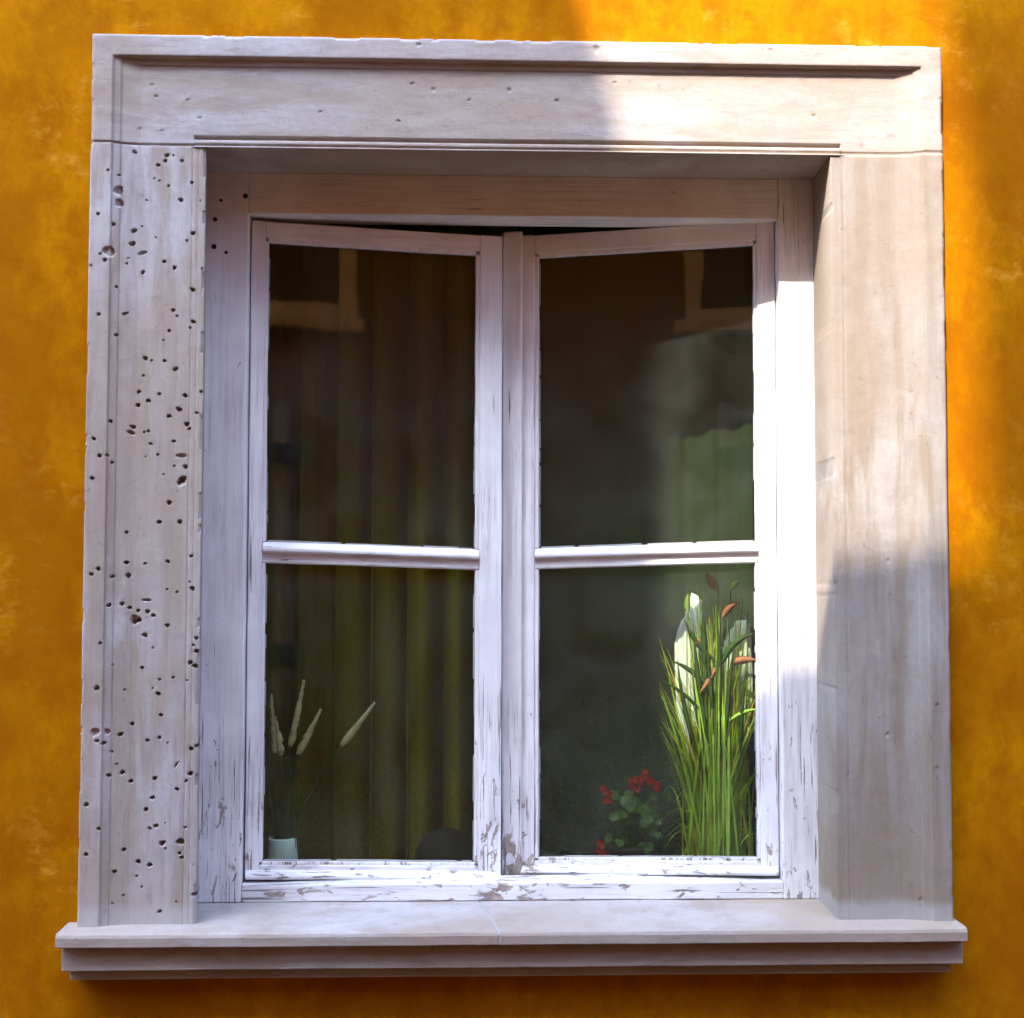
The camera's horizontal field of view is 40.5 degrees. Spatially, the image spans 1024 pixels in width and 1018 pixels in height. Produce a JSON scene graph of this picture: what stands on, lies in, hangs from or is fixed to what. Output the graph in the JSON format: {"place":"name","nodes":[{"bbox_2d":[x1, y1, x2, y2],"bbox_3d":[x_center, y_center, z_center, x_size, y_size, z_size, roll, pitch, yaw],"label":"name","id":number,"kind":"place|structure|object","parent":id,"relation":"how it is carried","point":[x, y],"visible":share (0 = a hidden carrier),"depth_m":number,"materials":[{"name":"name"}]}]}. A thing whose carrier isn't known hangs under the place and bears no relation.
{"place":"outdoors","nodes":[
{"label":"outdoors","id":0,"kind":"place"},
{"bbox_2d":[659,572,756,856],"bbox_3d":[0.385,0.428,2.650,0.212,0.613,0.060,0,-3,-2],"label":"grass plant","id":1,"kind":"object","parent":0,"point":[717,762],"depth_m":2.64,"materials":[{"name":"plant"}]},
{"bbox_2d":[751,254,756,850],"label":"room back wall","id":2,"kind":"structure","parent":0,"point":[753,541],"depth_m":6.35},
{"label":"street","id":3,"kind":"structure","parent":0,"visible":0},
{"bbox_2d":[0,0,1023,1017],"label":"house wall","id":4,"kind":"structure","parent":3,"relation":"on","point":[45,96],"depth_m":2.40,"materials":[{"name":"paint"}]},
{"bbox_2d":[55,34,967,979],"bbox_3d":[0.003,-0.009,2.511,1.510,1.602,0.369,0,-3,-2],"label":"stone window surround","id":5,"kind":"object","parent":4,"relation":"attached to","point":[853,134],"visible":1,"depth_m":2.39,"materials":[{"name":"beige stone"}]},
{"bbox_2d":[198,172,818,902],"bbox_3d":[-0.006,0.086,2.772,1.185,1.384,0.497,0,-3,-2],"label":"casement window","id":6,"kind":"structure","parent":5,"relation":"attached to","point":[250,220],"depth_m":2.56,"materials":[{"name":"white paint"}]},
{"bbox_2d":[266,680,375,858],"bbox_3d":[-0.364,0.529,2.636,0.209,0.409,0.065,0,-3,-2],"label":"plume plant","id":7,"kind":"object","parent":6,"relation":"on","point":[282,840],"visible":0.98,"depth_m":2.62,"materials":[{"name":"plant"}]},
{"bbox_2d":[263,224,532,874],"bbox_3d":[-0.259,0.052,2.793,0.604,1.371,0.089,0,-3,-2],"label":"net curtain","id":8,"kind":"object","parent":6,"relation":"hanging from","point":[371,394],"visible":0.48,"depth_m":2.79,"materials":[{"name":"fabric"}]},
{"bbox_2d":[414,827,473,861],"bbox_3d":[-0.127,0.681,2.712,0.128,0.114,0.128,0,-3,-2],"label":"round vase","id":9,"kind":"object","parent":6,"relation":"on","point":[447,843],"visible":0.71,"depth_m":2.67,"materials":[{"name":"ceramic"}]},
{"bbox_2d":[533,226,755,856],"bbox_3d":[0.259,0.051,2.755,0.436,1.371,0.010,0,-3,5],"label":"net curtain","id":10,"kind":"object","parent":6,"relation":"hanging from","point":[645,377],"visible":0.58,"depth_m":2.76,"materials":[{"name":"fabric"}]},
{"bbox_2d":[674,593,752,758],"bbox_3d":[0.393,0.450,2.688,0.152,0.574,0.035,0,-3,0],"label":"gathered cloth","id":11,"kind":"object","parent":6,"relation":"on","point":[682,650],"visible":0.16,"depth_m":2.70,"materials":[{"name":"white fabric"}]},
{"bbox_2d":[594,769,671,856],"bbox_3d":[0.232,0.617,2.664,0.155,0.239,0.076,0,-3,-2],"label":"geranium","id":12,"kind":"object","parent":5,"relation":"on","point":[638,811],"visible":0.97,"depth_m":2.65,"materials":[{"name":"plant"}]}
]}

